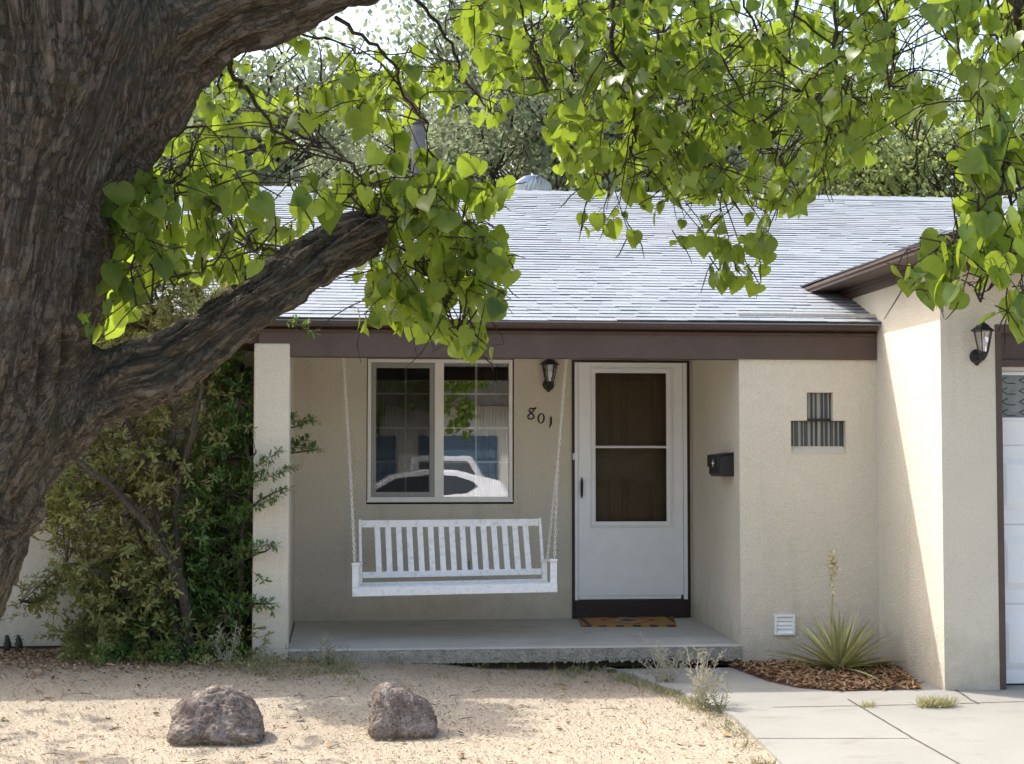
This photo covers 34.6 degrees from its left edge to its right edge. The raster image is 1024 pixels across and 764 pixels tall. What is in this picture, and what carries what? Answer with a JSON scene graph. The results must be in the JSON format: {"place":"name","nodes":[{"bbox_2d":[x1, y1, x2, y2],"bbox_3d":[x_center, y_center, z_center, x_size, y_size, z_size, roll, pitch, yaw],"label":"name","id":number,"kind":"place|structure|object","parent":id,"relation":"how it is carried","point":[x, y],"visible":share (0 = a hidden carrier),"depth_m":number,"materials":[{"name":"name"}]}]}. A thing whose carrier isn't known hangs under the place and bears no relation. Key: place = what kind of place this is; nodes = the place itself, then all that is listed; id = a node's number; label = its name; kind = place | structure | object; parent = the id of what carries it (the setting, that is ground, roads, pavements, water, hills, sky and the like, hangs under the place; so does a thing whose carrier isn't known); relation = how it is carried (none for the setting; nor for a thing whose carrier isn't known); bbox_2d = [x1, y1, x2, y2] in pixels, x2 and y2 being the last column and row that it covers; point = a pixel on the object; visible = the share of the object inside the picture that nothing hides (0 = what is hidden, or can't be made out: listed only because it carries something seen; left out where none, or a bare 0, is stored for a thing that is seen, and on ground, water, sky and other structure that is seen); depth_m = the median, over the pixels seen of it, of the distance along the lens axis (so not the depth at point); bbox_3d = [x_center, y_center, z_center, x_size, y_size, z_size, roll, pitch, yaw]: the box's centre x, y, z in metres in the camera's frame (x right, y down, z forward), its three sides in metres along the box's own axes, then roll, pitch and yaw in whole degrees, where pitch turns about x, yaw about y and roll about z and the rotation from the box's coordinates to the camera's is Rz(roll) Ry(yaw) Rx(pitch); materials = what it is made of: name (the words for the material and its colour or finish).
{"place":"outdoors","nodes":[
{"label":"outdoors","id":0,"kind":"place"},
{"bbox_2d":[0,648,777,763],"bbox_3d":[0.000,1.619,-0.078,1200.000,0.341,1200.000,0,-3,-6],"label":"ground","id":1,"kind":"structure","parent":0,"point":[169,703],"depth_m":10.28,"materials":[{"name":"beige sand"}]},
{"bbox_2d":[3,635,11,651],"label":"cactus","id":2,"kind":"object","parent":1,"relation":"on","point":[7,644],"visible":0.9,"depth_m":12.55,"materials":[{"name":"green plant"}]},
{"bbox_2d":[14,635,22,651],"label":"cactus","id":3,"kind":"object","parent":1,"relation":"on","point":[18,644],"visible":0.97,"depth_m":12.55,"materials":[{"name":"green plant"}]},
{"bbox_2d":[1,220,274,665],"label":"shrub","id":4,"kind":"object","parent":1,"relation":"on","point":[65,505],"visible":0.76,"depth_m":11.99,"materials":[{"name":"green plant"}]},
{"bbox_2d":[61,630,254,667],"bbox_3d":[-2.654,1.963,12.201,1.553,0.183,1.366,0,-3,-6],"label":"ground cover","id":5,"kind":"object","parent":1,"relation":"on","point":[171,658],"visible":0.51,"depth_m":11.81,"materials":[{"name":"green plant"}]},
{"bbox_2d":[0,647,318,689],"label":"leaf litter","id":6,"kind":"object","parent":1,"relation":"on","point":[37,656],"visible":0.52,"depth_m":11.73,"materials":[{"name":"brown plant"}]},
{"bbox_2d":[81,312,327,660],"bbox_3d":[-2.309,0.844,12.435,1.815,2.665,1.260,0,-3,-6],"label":"shrub","id":7,"kind":"object","parent":1,"relation":"on","point":[220,575],"visible":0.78,"depth_m":12.17,"materials":[{"name":"green plant"}]},
{"bbox_2d":[166,684,265,745],"bbox_3d":[-1.754,1.984,9.776,0.578,0.347,0.455,0,-3,-6],"label":"lava rock","id":8,"kind":"object","parent":1,"relation":"on","point":[221,715],"visible":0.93,"depth_m":9.64,"materials":[{"name":"grey stone"}]},
{"bbox_2d":[206,621,242,662],"bbox_3d":[-2.078,1.877,11.836,0.265,0.310,0.143,2,-3,-31],"label":"dry weed","id":9,"kind":"object","parent":1,"relation":"on","point":[221,655],"visible":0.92,"depth_m":11.85,"materials":[{"name":"grey plant"}]},
{"bbox_2d":[194,643,365,676],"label":"weeds","id":10,"kind":"object","parent":1,"relation":"on","point":[273,661],"visible":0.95,"depth_m":11.56,"materials":[{"name":"green plant"}]},
{"bbox_2d":[156,7,421,186],"bbox_3d":[-4.619,-2.035,20.712,7.232,9.202,6.735,0,-3,-6],"label":"background tree","id":11,"kind":"object","parent":1,"relation":"on","point":[270,84],"visible":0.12,"depth_m":20.46,"materials":[{"name":"green plant"}]},
{"bbox_2d":[317,631,335,666],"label":"dry weed","id":12,"kind":"object","parent":1,"relation":"on","point":[328,655],"visible":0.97,"depth_m":11.73,"materials":[{"name":"plant"}]},
{"bbox_2d":[229,12,437,187],"bbox_3d":[-4.032,-1.724,26.997,7.192,9.189,8.050,0,-3,-6],"label":"background tree","id":13,"kind":"object","parent":1,"relation":"on","point":[328,175],"visible":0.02,"depth_m":25.91,"materials":[{"name":"green plant"}]},
{"bbox_2d":[0,666,760,763],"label":"fallen leaves","id":14,"kind":"object","parent":1,"relation":"on","point":[330,744],"visible":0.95,"depth_m":10.16,"materials":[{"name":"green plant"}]},
{"bbox_2d":[367,681,438,740],"bbox_3d":[-0.655,1.988,9.924,0.437,0.349,0.321,0,-3,-6],"label":"lava rock","id":15,"kind":"object","parent":1,"relation":"on","point":[397,712],"visible":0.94,"depth_m":9.82,"materials":[{"name":"grey stone"}]},
{"bbox_2d":[261,20,570,185],"bbox_3d":[-1.280,-2.225,32.864,9.224,10.757,9.430,0,-3,-6],"label":"background tree","id":16,"kind":"object","parent":1,"relation":"on","point":[401,116],"visible":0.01,"depth_m":31.93,"materials":[{"name":"green plant"}]},
{"bbox_2d":[244,653,776,763],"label":"weeds","id":17,"kind":"object","parent":1,"relation":"on","point":[624,679],"visible":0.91,"depth_m":11.41,"materials":[{"name":"plant"}]},
{"bbox_2d":[0,118,1023,689],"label":"house","id":18,"kind":"structure","parent":1,"relation":"on","point":[820,398],"depth_m":12.81,"materials":[{"name":"paint"}]},
{"bbox_2d":[367,359,512,501],"bbox_3d":[-0.614,0.416,14.040,1.246,1.220,0.081,0,-3,-6],"label":"window","id":19,"kind":"structure","parent":18,"relation":"in","point":[405,416],"depth_m":14.01,"materials":[{"name":"plastic"}]},
{"bbox_2d":[342,358,567,596],"bbox_3d":[-0.447,0.681,12.893,1.782,1.935,0.655,0,-3,-6],"label":"porch swing","id":20,"kind":"object","parent":18,"relation":"hanging from","point":[360,588],"visible":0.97,"depth_m":13.04,"materials":[{"name":"white paint"}]},
{"bbox_2d":[478,359,508,503],"bbox_3d":[-0.158,0.444,14.253,0.272,1.356,0.063,0,-3,-6],"label":"curtain","id":21,"kind":"object","parent":18,"relation":"hanging from","point":[492,446],"visible":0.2,"depth_m":14.25,"materials":[{"name":"fabric"}]},
{"bbox_2d":[539,359,559,391],"bbox_3d":[0.321,-0.068,14.037,0.180,0.304,0.168,0,-3,-6],"label":"wall lantern","id":22,"kind":"object","parent":18,"relation":"attached to","point":[548,382],"depth_m":14.02,"materials":[{"name":"black metal"}]},
{"bbox_2d":[578,616,676,626],"bbox_3d":[0.975,2.012,13.844,0.825,0.034,0.759,0,-3,0],"label":"doormat","id":23,"kind":"object","parent":18,"relation":"on","point":[661,621],"visible":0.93,"depth_m":13.69,"materials":[{"name":"brown fabric"}]},
{"bbox_2d":[578,362,683,598],"bbox_3d":[1.024,0.847,14.140,0.910,2.032,0.081,0,-3,-6],"label":"storm door","id":24,"kind":"structure","parent":18,"relation":"in","point":[618,559],"depth_m":14.12,"materials":[{"name":"white paint"}]},
{"bbox_2d":[595,373,681,597],"bbox_3d":[1.012,0.857,14.284,0.987,2.038,0.012,0,-3,-6],"label":"inner door","id":25,"kind":"structure","parent":18,"relation":"in","point":[630,408],"depth_m":14.30,"materials":[{"name":"brown wood"}]},
{"bbox_2d":[707,452,733,476],"bbox_3d":[1.628,0.645,12.848,0.133,0.186,0.386,0,-3,-6],"label":"mailbox","id":26,"kind":"object","parent":18,"relation":"attached to","point":[720,464],"visible":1,"depth_m":12.67,"materials":[{"name":"black metal"}]},
{"bbox_2d":[791,393,845,452],"bbox_3d":[2.337,0.317,12.644,0.429,0.506,0.149,0,-3,-6],"label":"block window","id":27,"kind":"structure","parent":18,"relation":"in","point":[818,434],"depth_m":12.62,"materials":[{"name":"grey glass"}]},
{"bbox_2d":[969,322,994,365],"bbox_3d":[3.205,-0.268,11.204,0.180,0.304,0.198,0,-3,-6],"label":"wall lantern","id":28,"kind":"object","parent":18,"relation":"attached to","point":[977,356],"depth_m":11.17,"materials":[{"name":"black metal"}]},
{"bbox_2d":[1002,367,1023,683],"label":"garage door","id":29,"kind":"structure","parent":18,"relation":"in","point":[1012,377],"depth_m":11.41,"materials":[{"name":"white paint"}]},
{"bbox_2d":[0,0,1023,620],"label":"shade tree","id":30,"kind":"object","parent":1,"relation":"on","point":[102,102],"visible":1,"depth_m":4.73,"materials":[{"name":"green plant"}]},
{"bbox_2d":[316,0,745,192],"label":"background tree","id":31,"kind":"object","parent":1,"relation":"on","point":[455,139],"visible":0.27,"depth_m":21.15,"materials":[{"name":"green plant"}]},
{"bbox_2d":[419,0,817,192],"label":"background tree","id":32,"kind":"object","parent":1,"relation":"on","point":[730,150],"visible":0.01,"depth_m":23.30,"materials":[{"name":"green plant"}]},
{"bbox_2d":[684,647,726,708],"bbox_3d":[1.258,1.921,10.681,0.270,0.399,0.284,-1,-3,13],"label":"dry weed","id":33,"kind":"object","parent":1,"relation":"on","point":[697,700],"visible":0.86,"depth_m":10.66,"materials":[{"name":"beige plant"}]},
{"bbox_2d":[694,673,732,712],"bbox_3d":[1.284,1.994,10.567,0.253,0.257,0.177,0,-3,-6],"label":"dry weed","id":34,"kind":"object","parent":1,"relation":"on","point":[705,704],"visible":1,"depth_m":10.53,"materials":[{"name":"plant"}]},
{"bbox_2d":[590,0,949,195],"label":"background tree","id":35,"kind":"object","parent":1,"relation":"on","point":[811,70],"depth_m":34.22,"materials":[{"name":"green plant"}]},
{"bbox_2d":[723,658,924,691],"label":"mulch","id":36,"kind":"object","parent":1,"relation":"on","point":[798,674],"visible":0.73,"depth_m":11.60,"materials":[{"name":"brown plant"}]},
{"bbox_2d":[759,550,906,680],"bbox_3d":[2.353,1.677,11.956,1.185,0.919,1.214,-1,-3,17],"label":"yucca","id":37,"kind":"object","parent":36,"relation":"on","point":[837,649],"visible":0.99,"depth_m":11.87,"materials":[{"name":"green plant"}]},
{"bbox_2d":[658,5,1007,197],"bbox_3d":[5.144,-2.284,28.349,9.077,10.438,7.447,-2,-3,30],"label":"background tree","id":38,"kind":"object","parent":1,"relation":"on","point":[798,183],"visible":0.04,"depth_m":26.44,"materials":[{"name":"green plant"}]},
{"bbox_2d":[738,1,1023,197],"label":"background tree","id":39,"kind":"object","parent":1,"relation":"on","point":[904,177],"visible":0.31,"depth_m":24.38,"materials":[{"name":"green plant"}]},
{"bbox_2d":[216,0,1023,197],"label":"sky","id":40,"kind":"structure","parent":0,"point":[349,14],"materials":[{"name":"white"}]},
{"bbox_2d":[605,665,1023,763],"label":"path","id":41,"kind":"structure","parent":0,"point":[819,726],"depth_m":10.25,"materials":[{"name":"concrete"}]},
{"bbox_2d":[638,633,691,682],"bbox_3d":[1.064,1.943,11.510,0.396,0.368,0.217,-1,-3,16],"label":"dry weed","id":42,"kind":"object","parent":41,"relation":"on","point":[664,676],"visible":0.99,"depth_m":11.53,"materials":[{"name":"plant"}]},
{"bbox_2d":[858,699,878,706],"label":"grass tuft","id":43,"kind":"object","parent":41,"relation":"on","point":[866,705],"visible":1,"depth_m":10.64,"materials":[{"name":"plant"}]},
{"bbox_2d":[912,692,963,707],"bbox_3d":[2.751,2.062,10.655,0.391,0.101,0.212,0,-3,7],"label":"grass tuft","id":44,"kind":"object","parent":41,"relation":"on","point":[942,702],"visible":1,"depth_m":10.65,"materials":[{"name":"plant"}]}
]}

